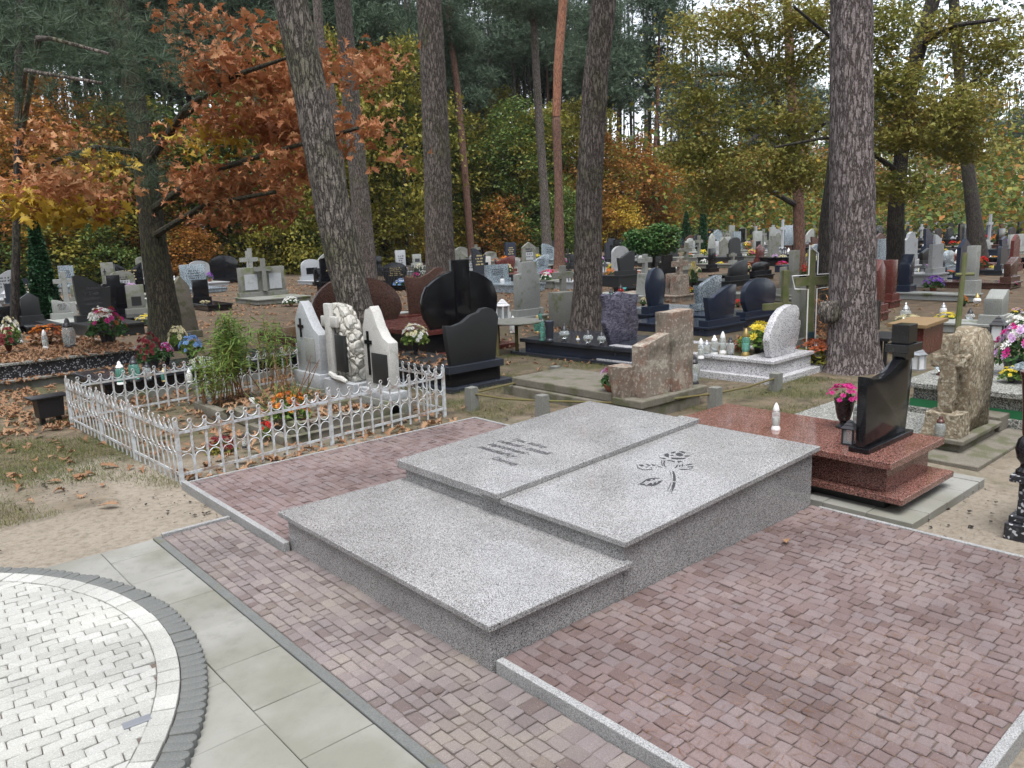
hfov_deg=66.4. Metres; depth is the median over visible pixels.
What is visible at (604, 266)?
grave lantern
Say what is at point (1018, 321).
flower pot
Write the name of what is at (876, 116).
pine tree
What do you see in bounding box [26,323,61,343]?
flower pot
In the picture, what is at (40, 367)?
leafy terrazzo grave
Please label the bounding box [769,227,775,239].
grave
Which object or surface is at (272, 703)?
slab path
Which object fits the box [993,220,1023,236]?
grave
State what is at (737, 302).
flower pot
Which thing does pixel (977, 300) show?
grave lantern
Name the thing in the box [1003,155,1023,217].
deciduous tree
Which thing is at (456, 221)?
shrub
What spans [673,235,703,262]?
grave
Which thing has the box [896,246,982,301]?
grave
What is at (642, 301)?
flower pot
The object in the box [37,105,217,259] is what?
deciduous tree
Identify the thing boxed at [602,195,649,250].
shrub
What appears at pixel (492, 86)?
pine tree
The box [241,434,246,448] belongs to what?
grave lantern
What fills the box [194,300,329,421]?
grey grave
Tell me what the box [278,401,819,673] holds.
granite tomb
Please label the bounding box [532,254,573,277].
grave
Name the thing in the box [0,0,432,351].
red oak tree
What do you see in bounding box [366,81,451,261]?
deciduous tree
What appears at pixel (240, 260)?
grave
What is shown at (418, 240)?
shrub
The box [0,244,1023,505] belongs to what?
fallen leaves
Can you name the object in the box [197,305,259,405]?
tall plant
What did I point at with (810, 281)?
outlined cross
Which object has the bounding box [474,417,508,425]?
kerb
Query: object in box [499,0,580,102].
pine tree
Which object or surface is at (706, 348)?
grave lantern
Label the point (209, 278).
flower pot
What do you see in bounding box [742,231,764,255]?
grave
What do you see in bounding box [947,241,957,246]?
flower pot
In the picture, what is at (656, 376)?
lichened grave
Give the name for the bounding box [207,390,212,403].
grave lantern
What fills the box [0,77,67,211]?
deciduous tree
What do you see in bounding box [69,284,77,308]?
grave
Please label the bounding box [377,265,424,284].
black iron fence
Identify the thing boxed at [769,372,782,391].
concrete post
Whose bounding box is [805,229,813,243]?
grave
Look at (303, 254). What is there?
shrub
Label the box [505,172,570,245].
deciduous tree
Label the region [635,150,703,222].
deciduous tree
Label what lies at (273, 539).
kerb
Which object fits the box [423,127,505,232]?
deciduous tree
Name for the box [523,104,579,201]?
deciduous tree
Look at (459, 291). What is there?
black grave
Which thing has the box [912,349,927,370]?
grave lantern
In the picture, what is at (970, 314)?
grave lantern
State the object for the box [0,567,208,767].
round paved platform
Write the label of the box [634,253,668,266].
grave
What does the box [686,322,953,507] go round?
red grave
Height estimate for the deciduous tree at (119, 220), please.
8.953 m
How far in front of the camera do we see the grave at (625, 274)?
25.13 m
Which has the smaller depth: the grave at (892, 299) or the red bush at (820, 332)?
the red bush at (820, 332)
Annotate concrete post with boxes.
[465,386,479,411]
[535,394,549,416]
[549,365,560,369]
[707,386,722,408]
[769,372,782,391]
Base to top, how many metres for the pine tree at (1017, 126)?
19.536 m
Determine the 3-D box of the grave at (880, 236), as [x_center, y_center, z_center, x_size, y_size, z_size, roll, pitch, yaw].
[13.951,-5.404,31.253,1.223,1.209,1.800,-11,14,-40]
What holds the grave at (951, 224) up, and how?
on the ground at (76, 526)
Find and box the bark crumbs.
[0,353,1000,550]
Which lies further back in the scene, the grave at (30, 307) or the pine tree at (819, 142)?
the pine tree at (819, 142)
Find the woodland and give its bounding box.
[1,0,1023,263]
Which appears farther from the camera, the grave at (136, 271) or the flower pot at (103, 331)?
the grave at (136, 271)
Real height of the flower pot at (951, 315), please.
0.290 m
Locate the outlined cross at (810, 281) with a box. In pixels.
[792,245,828,354]
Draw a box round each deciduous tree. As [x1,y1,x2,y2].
[0,64,125,262]
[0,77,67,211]
[0,92,135,260]
[0,128,66,273]
[9,137,110,263]
[35,109,121,273]
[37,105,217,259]
[45,96,233,257]
[50,90,162,267]
[82,92,218,242]
[161,106,258,253]
[165,77,292,267]
[186,104,266,245]
[213,76,314,264]
[215,28,376,260]
[242,22,412,231]
[310,74,379,204]
[332,47,407,195]
[333,40,423,238]
[338,26,482,264]
[343,72,422,255]
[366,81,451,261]
[370,102,459,250]
[392,87,488,224]
[394,67,482,193]
[412,108,519,235]
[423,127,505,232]
[424,165,497,241]
[453,161,522,251]
[454,135,521,231]
[455,116,535,240]
[457,95,579,249]
[475,107,575,239]
[477,84,545,198]
[482,124,577,238]
[496,102,607,229]
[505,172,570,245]
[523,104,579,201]
[531,98,616,239]
[545,95,652,238]
[562,130,652,234]
[602,124,689,236]
[602,145,689,235]
[603,149,697,234]
[609,141,671,236]
[626,139,717,227]
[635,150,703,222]
[683,140,749,220]
[692,167,745,229]
[696,146,791,225]
[715,151,782,226]
[747,157,792,231]
[772,137,828,218]
[791,152,826,215]
[791,154,825,218]
[874,148,912,217]
[874,160,911,221]
[885,156,959,217]
[911,154,982,213]
[921,151,994,210]
[932,159,1022,214]
[949,146,1016,210]
[976,135,1023,219]
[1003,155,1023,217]
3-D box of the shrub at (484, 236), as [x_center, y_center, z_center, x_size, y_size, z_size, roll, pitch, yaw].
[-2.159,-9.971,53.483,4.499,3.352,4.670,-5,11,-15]
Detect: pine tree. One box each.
[0,0,82,215]
[0,0,110,260]
[0,0,263,334]
[0,210,8,270]
[23,0,162,66]
[23,0,221,40]
[66,36,193,104]
[98,0,212,256]
[100,0,214,263]
[141,0,270,257]
[154,82,207,249]
[162,0,268,253]
[201,0,335,271]
[239,0,378,243]
[274,0,373,334]
[309,0,419,69]
[312,0,346,186]
[312,0,444,260]
[334,0,377,278]
[374,0,416,249]
[393,0,511,124]
[405,0,521,240]
[410,0,494,256]
[417,0,454,273]
[442,0,587,245]
[455,45,527,131]
[461,14,519,250]
[472,0,556,174]
[474,3,569,244]
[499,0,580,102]
[508,68,577,127]
[528,4,586,116]
[544,0,650,89]
[552,0,566,268]
[562,21,633,246]
[568,0,615,331]
[579,9,663,239]
[614,7,670,149]
[616,0,698,220]
[642,56,699,140]
[659,102,709,152]
[667,64,737,185]
[675,60,743,224]
[718,76,779,207]
[729,108,778,150]
[751,85,785,220]
[782,66,820,103]
[800,84,829,149]
[814,154,829,336]
[817,0,884,375]
[818,129,828,154]
[874,93,894,133]
[908,118,940,201]
[948,0,989,256]
[971,95,1010,181]
[976,118,1023,217]
[1002,100,1023,215]
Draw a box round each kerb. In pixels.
[153,536,447,767]
[161,516,229,537]
[181,480,289,552]
[188,417,473,481]
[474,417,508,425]
[496,657,692,767]
[819,506,1023,557]
[978,710,1023,767]
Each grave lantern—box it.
[41,330,48,348]
[61,318,75,347]
[115,361,125,384]
[128,356,140,381]
[143,362,151,380]
[161,368,166,381]
[186,368,192,382]
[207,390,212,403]
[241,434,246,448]
[249,392,254,403]
[496,299,509,318]
[510,316,514,332]
[534,315,539,332]
[539,320,545,340]
[559,323,569,341]
[583,328,592,345]
[597,330,605,345]
[602,263,608,272]
[618,284,623,291]
[693,355,699,384]
[697,338,703,358]
[704,340,709,354]
[710,335,717,353]
[719,331,725,353]
[726,337,734,354]
[741,328,749,356]
[771,403,779,430]
[841,420,855,445]
[853,405,856,422]
[899,302,911,316]
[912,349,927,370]
[919,264,927,271]
[934,415,945,437]
[939,303,946,315]
[965,308,974,318]
[973,293,980,305]
[989,316,1007,342]
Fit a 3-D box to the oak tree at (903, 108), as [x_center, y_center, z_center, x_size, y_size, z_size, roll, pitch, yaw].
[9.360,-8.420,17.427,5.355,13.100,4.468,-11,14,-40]
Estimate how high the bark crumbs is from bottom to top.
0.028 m
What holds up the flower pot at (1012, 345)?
on the green trimmed grave at (1005, 396)
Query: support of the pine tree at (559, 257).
on the ground at (76, 526)
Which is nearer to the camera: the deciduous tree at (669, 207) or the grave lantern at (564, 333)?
the grave lantern at (564, 333)
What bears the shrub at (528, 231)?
on the ground at (76, 526)
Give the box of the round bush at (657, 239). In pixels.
[620,221,683,267]
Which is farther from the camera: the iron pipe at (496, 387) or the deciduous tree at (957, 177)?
the deciduous tree at (957, 177)
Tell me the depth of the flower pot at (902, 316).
13.11 m
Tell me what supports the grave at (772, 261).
on the ground at (76, 526)
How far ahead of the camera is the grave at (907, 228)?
51.42 m
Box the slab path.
[44,540,425,767]
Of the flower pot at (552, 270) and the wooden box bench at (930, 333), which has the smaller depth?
the wooden box bench at (930, 333)
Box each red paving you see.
[190,418,504,542]
[285,551,491,676]
[504,505,1023,767]
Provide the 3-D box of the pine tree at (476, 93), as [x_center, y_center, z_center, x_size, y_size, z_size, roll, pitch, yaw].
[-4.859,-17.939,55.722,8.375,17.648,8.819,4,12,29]
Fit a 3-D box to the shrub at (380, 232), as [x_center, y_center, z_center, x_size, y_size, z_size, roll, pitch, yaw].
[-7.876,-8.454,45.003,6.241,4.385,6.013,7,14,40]
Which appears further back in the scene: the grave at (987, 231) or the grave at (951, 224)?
the grave at (951, 224)
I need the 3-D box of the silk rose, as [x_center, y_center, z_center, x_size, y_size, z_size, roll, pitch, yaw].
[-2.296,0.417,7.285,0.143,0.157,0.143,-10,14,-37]
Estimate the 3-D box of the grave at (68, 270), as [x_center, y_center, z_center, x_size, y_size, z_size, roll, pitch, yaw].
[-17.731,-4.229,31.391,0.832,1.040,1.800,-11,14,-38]
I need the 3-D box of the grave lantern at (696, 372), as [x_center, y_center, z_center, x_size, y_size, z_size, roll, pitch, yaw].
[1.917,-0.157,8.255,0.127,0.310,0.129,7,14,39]
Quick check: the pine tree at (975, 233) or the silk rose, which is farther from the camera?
the pine tree at (975, 233)
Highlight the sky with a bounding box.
[3,0,1023,226]
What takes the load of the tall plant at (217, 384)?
on the grey grave at (310, 335)
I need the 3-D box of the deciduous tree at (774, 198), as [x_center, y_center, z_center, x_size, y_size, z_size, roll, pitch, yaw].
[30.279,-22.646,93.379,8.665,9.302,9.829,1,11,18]
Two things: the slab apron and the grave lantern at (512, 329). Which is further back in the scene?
the grave lantern at (512, 329)
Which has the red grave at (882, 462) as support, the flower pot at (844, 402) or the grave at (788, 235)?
the flower pot at (844, 402)
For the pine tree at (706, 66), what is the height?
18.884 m
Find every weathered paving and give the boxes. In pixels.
[164,520,480,721]
[395,673,650,767]
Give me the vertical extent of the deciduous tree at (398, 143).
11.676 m
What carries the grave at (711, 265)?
on the ground at (76, 526)
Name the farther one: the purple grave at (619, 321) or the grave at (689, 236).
the grave at (689, 236)
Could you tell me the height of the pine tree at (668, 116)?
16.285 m
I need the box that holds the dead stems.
[269,354,318,398]
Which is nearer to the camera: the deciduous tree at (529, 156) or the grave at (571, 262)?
the grave at (571, 262)
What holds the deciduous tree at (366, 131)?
on the ground at (76, 526)
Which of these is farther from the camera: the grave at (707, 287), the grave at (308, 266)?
the grave at (308, 266)
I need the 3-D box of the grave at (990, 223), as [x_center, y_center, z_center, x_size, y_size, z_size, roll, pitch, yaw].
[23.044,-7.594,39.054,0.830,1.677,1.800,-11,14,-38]
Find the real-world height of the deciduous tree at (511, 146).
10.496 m
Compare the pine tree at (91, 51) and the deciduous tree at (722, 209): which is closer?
the pine tree at (91, 51)
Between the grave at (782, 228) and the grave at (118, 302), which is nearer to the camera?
the grave at (118, 302)
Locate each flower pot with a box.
[0,315,21,345]
[0,326,21,353]
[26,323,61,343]
[85,306,128,342]
[87,305,109,322]
[135,331,165,369]
[160,342,173,366]
[167,325,188,350]
[177,333,204,358]
[188,356,210,371]
[206,272,213,281]
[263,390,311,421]
[282,296,298,305]
[393,278,404,284]
[400,323,429,353]
[413,263,423,273]
[540,269,556,276]
[541,271,551,279]
[600,367,611,391]
[604,268,615,274]
[640,297,646,305]
[688,261,697,287]
[735,299,740,306]
[736,321,767,353]
[776,261,788,264]
[795,338,827,365]
[799,264,806,274]
[826,383,856,428]
[893,313,919,320]
[922,275,945,290]
[934,312,955,318]
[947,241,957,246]
[963,295,968,305]
[980,256,989,268]
[994,322,1023,373]
[997,366,1020,382]
[1006,312,1023,337]
[1009,307,1023,315]
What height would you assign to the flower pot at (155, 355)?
0.498 m
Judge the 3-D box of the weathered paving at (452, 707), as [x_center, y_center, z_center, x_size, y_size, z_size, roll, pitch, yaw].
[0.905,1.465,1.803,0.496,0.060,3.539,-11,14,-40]
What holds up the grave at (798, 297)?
on the ground at (76, 526)
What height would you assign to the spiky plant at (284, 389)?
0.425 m
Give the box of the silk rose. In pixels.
[258,421,271,436]
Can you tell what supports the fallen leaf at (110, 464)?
on the ground at (76, 526)
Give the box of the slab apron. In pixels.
[810,473,984,528]
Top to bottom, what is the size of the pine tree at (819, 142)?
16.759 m
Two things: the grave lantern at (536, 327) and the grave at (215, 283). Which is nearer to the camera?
the grave lantern at (536, 327)
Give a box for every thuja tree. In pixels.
[20,277,27,297]
[25,221,62,318]
[681,211,691,242]
[698,195,707,251]
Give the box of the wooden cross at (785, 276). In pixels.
[762,270,790,310]
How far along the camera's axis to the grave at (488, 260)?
33.48 m
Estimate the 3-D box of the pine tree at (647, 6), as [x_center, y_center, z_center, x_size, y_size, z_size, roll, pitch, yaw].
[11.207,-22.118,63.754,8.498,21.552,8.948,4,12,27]
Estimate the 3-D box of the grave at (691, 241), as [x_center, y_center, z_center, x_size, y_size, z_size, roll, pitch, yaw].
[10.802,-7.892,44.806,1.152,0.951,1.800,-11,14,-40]
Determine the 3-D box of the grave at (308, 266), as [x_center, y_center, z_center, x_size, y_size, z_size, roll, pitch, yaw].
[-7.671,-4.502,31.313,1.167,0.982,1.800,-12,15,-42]
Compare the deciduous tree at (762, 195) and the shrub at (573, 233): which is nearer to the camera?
the shrub at (573, 233)
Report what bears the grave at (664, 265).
on the ground at (76, 526)
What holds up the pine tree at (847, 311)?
on the ground at (76, 526)
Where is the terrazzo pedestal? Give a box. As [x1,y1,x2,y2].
[1003,472,1023,542]
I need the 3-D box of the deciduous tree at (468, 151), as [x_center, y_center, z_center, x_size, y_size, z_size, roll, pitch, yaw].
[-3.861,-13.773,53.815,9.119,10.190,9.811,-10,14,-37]
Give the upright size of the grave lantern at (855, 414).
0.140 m
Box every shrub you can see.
[0,212,59,277]
[0,220,116,284]
[9,214,92,275]
[47,217,139,283]
[84,216,171,279]
[100,216,199,275]
[166,225,233,277]
[174,227,240,274]
[203,207,282,267]
[215,206,310,272]
[228,189,323,274]
[266,221,321,271]
[298,196,386,261]
[350,199,424,265]
[383,216,461,262]
[396,210,486,256]
[454,214,508,254]
[458,191,540,257]
[480,203,553,256]
[531,186,575,253]
[551,205,603,248]
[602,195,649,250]
[677,203,699,236]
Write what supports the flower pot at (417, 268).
on the ground at (76, 526)
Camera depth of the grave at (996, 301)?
12.33 m
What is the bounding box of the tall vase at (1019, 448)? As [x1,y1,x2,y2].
[1015,369,1023,475]
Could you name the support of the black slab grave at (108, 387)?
on the ground at (76, 526)
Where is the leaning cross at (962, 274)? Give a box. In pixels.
[954,253,974,332]
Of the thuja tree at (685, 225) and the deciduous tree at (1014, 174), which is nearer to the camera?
the thuja tree at (685, 225)
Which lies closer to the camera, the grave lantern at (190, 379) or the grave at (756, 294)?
the grave lantern at (190, 379)
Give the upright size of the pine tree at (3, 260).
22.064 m
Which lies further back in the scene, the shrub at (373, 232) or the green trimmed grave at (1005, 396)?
the shrub at (373, 232)
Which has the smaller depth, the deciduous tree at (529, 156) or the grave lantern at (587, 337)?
the grave lantern at (587, 337)
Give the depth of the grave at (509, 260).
32.07 m
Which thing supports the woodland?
on the ground at (76, 526)
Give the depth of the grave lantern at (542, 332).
11.52 m
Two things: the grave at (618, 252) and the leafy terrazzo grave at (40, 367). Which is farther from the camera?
the grave at (618, 252)
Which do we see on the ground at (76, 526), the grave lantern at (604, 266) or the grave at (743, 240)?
the grave at (743, 240)
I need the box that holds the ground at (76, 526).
[0,220,1023,767]
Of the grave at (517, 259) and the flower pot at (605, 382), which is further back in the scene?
the grave at (517, 259)
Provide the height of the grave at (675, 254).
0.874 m
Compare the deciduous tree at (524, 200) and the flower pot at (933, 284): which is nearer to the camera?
the flower pot at (933, 284)
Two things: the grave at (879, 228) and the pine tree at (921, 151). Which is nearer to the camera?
the grave at (879, 228)
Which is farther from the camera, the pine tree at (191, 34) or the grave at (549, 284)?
the pine tree at (191, 34)
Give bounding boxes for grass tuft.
[733,338,751,351]
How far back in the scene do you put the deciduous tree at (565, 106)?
56.54 m
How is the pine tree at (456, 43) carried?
on the ground at (76, 526)
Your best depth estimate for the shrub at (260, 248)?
40.47 m
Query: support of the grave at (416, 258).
on the ground at (76, 526)
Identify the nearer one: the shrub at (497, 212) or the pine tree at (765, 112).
the shrub at (497, 212)
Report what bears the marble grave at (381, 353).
on the ground at (76, 526)
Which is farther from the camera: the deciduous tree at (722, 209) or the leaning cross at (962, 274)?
the deciduous tree at (722, 209)
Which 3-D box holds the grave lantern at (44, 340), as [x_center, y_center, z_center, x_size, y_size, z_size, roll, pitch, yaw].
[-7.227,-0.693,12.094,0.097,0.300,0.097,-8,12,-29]
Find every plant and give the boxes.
[186,339,240,406]
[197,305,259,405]
[203,434,239,455]
[241,314,298,388]
[245,381,310,418]
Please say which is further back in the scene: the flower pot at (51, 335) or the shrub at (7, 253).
the shrub at (7, 253)
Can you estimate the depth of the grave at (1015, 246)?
24.76 m
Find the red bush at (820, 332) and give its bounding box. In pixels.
[814,288,828,344]
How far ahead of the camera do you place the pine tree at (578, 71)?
51.06 m
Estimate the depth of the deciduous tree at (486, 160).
57.04 m
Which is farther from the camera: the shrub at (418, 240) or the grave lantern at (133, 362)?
the shrub at (418, 240)
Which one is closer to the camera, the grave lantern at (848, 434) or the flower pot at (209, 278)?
the grave lantern at (848, 434)
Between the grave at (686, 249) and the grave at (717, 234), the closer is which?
the grave at (686, 249)
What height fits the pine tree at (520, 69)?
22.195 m
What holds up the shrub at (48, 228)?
on the ground at (76, 526)
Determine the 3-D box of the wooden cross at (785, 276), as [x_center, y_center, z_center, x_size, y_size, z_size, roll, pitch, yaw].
[4.014,-1.093,11.520,0.720,1.160,0.060,-5,11,-16]
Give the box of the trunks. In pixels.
[0,0,1022,266]
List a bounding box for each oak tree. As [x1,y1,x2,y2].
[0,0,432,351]
[635,0,829,272]
[774,0,1023,284]
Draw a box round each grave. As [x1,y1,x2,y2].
[0,270,10,305]
[0,278,29,305]
[0,306,42,332]
[0,336,141,391]
[19,293,60,332]
[47,300,74,327]
[52,271,79,318]
[57,265,73,292]
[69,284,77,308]
[70,275,145,337]
[73,345,297,404]
[100,262,113,283]
[101,275,147,319]
[110,271,145,297]
[113,262,145,292]
[125,284,147,324]
[135,257,144,283]
[174,276,202,336]
[179,264,227,292]
[190,261,229,285]
[191,279,232,310]
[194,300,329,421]
[208,255,238,282]
[231,302,366,424]
[234,258,311,304]
[239,251,254,267]
[242,248,257,266]
[248,306,412,446]
[257,277,401,346]
[297,259,318,284]
[312,268,319,285]
[315,258,330,290]
[376,256,382,275]
[381,262,405,289]
[384,259,514,353]
[395,250,413,274]
[398,267,446,318]
[399,307,511,394]
[410,254,425,268]
[455,247,467,259]
[459,250,472,270]
[471,248,514,280]
[484,251,497,264]
[484,264,545,292]
[485,256,490,264]
[495,256,539,273]
[503,308,706,414]
[504,242,521,261]
[509,261,548,325]
[510,291,649,365]
[514,257,519,271]
[521,242,553,267]
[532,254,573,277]
[535,262,572,288]
[541,244,566,263]
[545,280,573,289]
[548,291,572,327]
[551,254,573,268]
[552,265,572,290]
[564,248,571,271]
[596,304,822,384]
[602,238,614,260]
[602,240,623,265]
[602,251,636,286]
[602,254,651,301]
[610,246,628,272]
[612,255,675,291]
[624,273,676,294]
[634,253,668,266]
[636,275,721,311]
[637,268,668,319]
[638,284,745,336]
[641,243,696,278]
[664,258,693,301]
[669,246,678,256]
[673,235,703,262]
[680,234,717,256]
[680,235,692,247]
[682,238,696,254]
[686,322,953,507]
[689,241,718,255]
[689,260,750,286]
[693,278,775,326]
[695,230,721,246]
[695,253,737,267]
[696,248,719,271]
[697,237,744,263]
[708,262,774,278]
[717,237,727,255]
[723,245,764,265]
[729,225,734,237]
[733,231,742,248]
[736,267,788,301]
[738,227,746,240]
[739,229,745,242]
[740,250,799,297]
[741,226,756,252]
[741,229,766,249]
[741,236,767,247]
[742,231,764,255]
[743,236,782,260]
[750,232,780,248]
[759,245,792,265]
[765,219,785,251]
[765,225,792,249]
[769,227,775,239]
[774,246,817,272]
[784,237,817,249]
[791,285,821,356]
[796,325,1022,471]
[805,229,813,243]
[810,244,817,255]
[876,225,883,234]
[876,233,885,242]
[877,239,885,260]
[877,259,890,319]
[884,260,901,307]
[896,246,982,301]
[896,254,917,291]
[905,225,909,236]
[905,232,921,268]
[908,361,1023,429]
[913,244,948,287]
[914,250,955,274]
[917,229,933,257]
[918,224,923,244]
[918,227,954,238]
[918,228,941,247]
[919,248,928,265]
[933,235,944,249]
[937,257,1022,288]
[942,222,953,234]
[942,224,962,245]
[943,289,1011,332]
[944,228,965,251]
[947,239,970,279]
[950,214,993,246]
[954,246,1007,274]
[955,236,1009,256]
[980,257,1023,268]
[983,234,1023,270]
[986,225,992,239]
[990,228,1005,247]
[991,244,1006,248]
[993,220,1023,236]
[993,227,1015,244]
[1007,234,1023,255]
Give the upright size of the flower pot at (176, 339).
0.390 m
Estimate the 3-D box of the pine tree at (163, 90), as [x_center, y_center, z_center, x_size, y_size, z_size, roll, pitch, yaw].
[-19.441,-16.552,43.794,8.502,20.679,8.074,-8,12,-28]
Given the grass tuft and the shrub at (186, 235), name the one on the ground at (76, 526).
the shrub at (186, 235)
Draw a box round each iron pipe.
[475,393,534,400]
[478,382,514,392]
[549,393,709,403]
[723,378,773,392]
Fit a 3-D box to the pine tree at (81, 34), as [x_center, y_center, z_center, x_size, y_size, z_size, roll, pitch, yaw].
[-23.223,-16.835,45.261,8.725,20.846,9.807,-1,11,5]
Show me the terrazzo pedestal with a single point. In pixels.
(1014, 527)
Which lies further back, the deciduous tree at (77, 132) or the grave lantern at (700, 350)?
the deciduous tree at (77, 132)
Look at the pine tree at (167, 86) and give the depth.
43.15 m
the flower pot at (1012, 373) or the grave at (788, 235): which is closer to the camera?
the flower pot at (1012, 373)
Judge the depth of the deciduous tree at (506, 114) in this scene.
51.82 m
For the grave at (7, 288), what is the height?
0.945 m
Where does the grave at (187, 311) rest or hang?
on the ground at (76, 526)
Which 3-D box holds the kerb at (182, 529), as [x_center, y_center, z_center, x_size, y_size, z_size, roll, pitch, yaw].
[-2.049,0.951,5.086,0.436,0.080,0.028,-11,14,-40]
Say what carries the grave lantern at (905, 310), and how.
on the ground at (76, 526)
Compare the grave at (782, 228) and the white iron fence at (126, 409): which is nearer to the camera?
the white iron fence at (126, 409)
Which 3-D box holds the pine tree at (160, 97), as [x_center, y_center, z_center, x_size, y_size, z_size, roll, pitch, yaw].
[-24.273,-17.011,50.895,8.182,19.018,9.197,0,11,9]
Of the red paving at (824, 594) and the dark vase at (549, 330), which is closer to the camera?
the red paving at (824, 594)
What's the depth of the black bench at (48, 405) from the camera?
8.33 m
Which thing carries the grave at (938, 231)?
on the ground at (76, 526)
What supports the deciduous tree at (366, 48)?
on the ground at (76, 526)
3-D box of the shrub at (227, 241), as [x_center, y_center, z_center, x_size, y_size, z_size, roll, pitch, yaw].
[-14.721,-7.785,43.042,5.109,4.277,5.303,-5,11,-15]
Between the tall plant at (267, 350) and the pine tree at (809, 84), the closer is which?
the tall plant at (267, 350)
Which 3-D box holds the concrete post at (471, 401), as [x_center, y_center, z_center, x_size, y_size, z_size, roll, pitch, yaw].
[-0.425,0.167,8.277,0.112,0.276,0.112,-11,14,-40]
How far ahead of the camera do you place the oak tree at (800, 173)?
20.07 m
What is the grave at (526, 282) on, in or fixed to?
on the ground at (76, 526)
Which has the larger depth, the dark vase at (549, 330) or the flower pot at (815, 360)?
the dark vase at (549, 330)
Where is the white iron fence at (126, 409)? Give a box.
[64,343,446,484]
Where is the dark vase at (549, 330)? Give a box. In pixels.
[544,320,554,341]
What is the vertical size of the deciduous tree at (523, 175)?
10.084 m
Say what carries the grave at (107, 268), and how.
on the ground at (76, 526)
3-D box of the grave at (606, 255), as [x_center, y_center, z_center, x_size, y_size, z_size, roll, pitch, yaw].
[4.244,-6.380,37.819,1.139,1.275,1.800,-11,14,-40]
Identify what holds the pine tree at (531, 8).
on the ground at (76, 526)
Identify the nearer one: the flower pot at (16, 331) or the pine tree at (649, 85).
the flower pot at (16, 331)
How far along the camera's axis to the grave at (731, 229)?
55.56 m
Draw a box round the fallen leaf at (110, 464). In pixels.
[102,462,118,466]
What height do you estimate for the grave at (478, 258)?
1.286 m
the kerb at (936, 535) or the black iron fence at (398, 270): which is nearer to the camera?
the kerb at (936, 535)
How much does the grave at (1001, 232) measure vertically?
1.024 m
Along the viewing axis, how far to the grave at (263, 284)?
24.01 m
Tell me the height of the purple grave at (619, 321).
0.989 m
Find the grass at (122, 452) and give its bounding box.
[0,315,1019,528]
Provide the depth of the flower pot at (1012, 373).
7.04 m
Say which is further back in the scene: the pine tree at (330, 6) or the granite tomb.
the pine tree at (330, 6)
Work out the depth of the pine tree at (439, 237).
17.66 m
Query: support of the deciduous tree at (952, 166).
on the ground at (76, 526)
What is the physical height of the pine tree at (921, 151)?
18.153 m
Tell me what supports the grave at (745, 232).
on the ground at (76, 526)
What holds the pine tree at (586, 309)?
on the ground at (76, 526)
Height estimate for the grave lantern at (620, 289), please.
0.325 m
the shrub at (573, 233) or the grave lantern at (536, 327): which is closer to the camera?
the grave lantern at (536, 327)
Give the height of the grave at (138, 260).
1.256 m
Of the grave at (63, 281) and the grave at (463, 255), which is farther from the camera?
the grave at (463, 255)
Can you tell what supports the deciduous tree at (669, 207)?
on the ground at (76, 526)
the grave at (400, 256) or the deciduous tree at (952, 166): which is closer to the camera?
the grave at (400, 256)
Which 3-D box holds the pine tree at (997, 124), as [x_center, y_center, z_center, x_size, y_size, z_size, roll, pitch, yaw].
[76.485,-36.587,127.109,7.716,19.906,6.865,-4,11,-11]
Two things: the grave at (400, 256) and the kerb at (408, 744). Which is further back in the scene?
the grave at (400, 256)
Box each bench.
[24,391,65,425]
[496,318,543,355]
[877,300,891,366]
[887,316,948,353]
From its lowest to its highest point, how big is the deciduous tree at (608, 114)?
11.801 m
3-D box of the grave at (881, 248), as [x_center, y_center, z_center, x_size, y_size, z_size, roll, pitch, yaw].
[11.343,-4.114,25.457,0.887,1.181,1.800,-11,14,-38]
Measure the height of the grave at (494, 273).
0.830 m
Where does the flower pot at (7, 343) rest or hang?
on the leafy terrazzo grave at (40, 367)
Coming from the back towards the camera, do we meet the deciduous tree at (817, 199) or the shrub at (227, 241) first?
the deciduous tree at (817, 199)
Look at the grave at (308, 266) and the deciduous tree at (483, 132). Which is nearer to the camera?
the grave at (308, 266)
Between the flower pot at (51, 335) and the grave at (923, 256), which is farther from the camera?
the grave at (923, 256)
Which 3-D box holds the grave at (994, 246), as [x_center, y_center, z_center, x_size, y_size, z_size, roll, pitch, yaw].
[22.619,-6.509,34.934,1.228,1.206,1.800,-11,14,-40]
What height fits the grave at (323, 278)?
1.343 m
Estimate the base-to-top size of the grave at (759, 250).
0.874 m
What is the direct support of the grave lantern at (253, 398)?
on the grey grave at (310, 335)
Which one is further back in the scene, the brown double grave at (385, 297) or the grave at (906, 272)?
the grave at (906, 272)
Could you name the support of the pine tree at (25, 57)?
on the ground at (76, 526)
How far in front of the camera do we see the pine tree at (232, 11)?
41.74 m
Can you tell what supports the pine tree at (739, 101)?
on the ground at (76, 526)

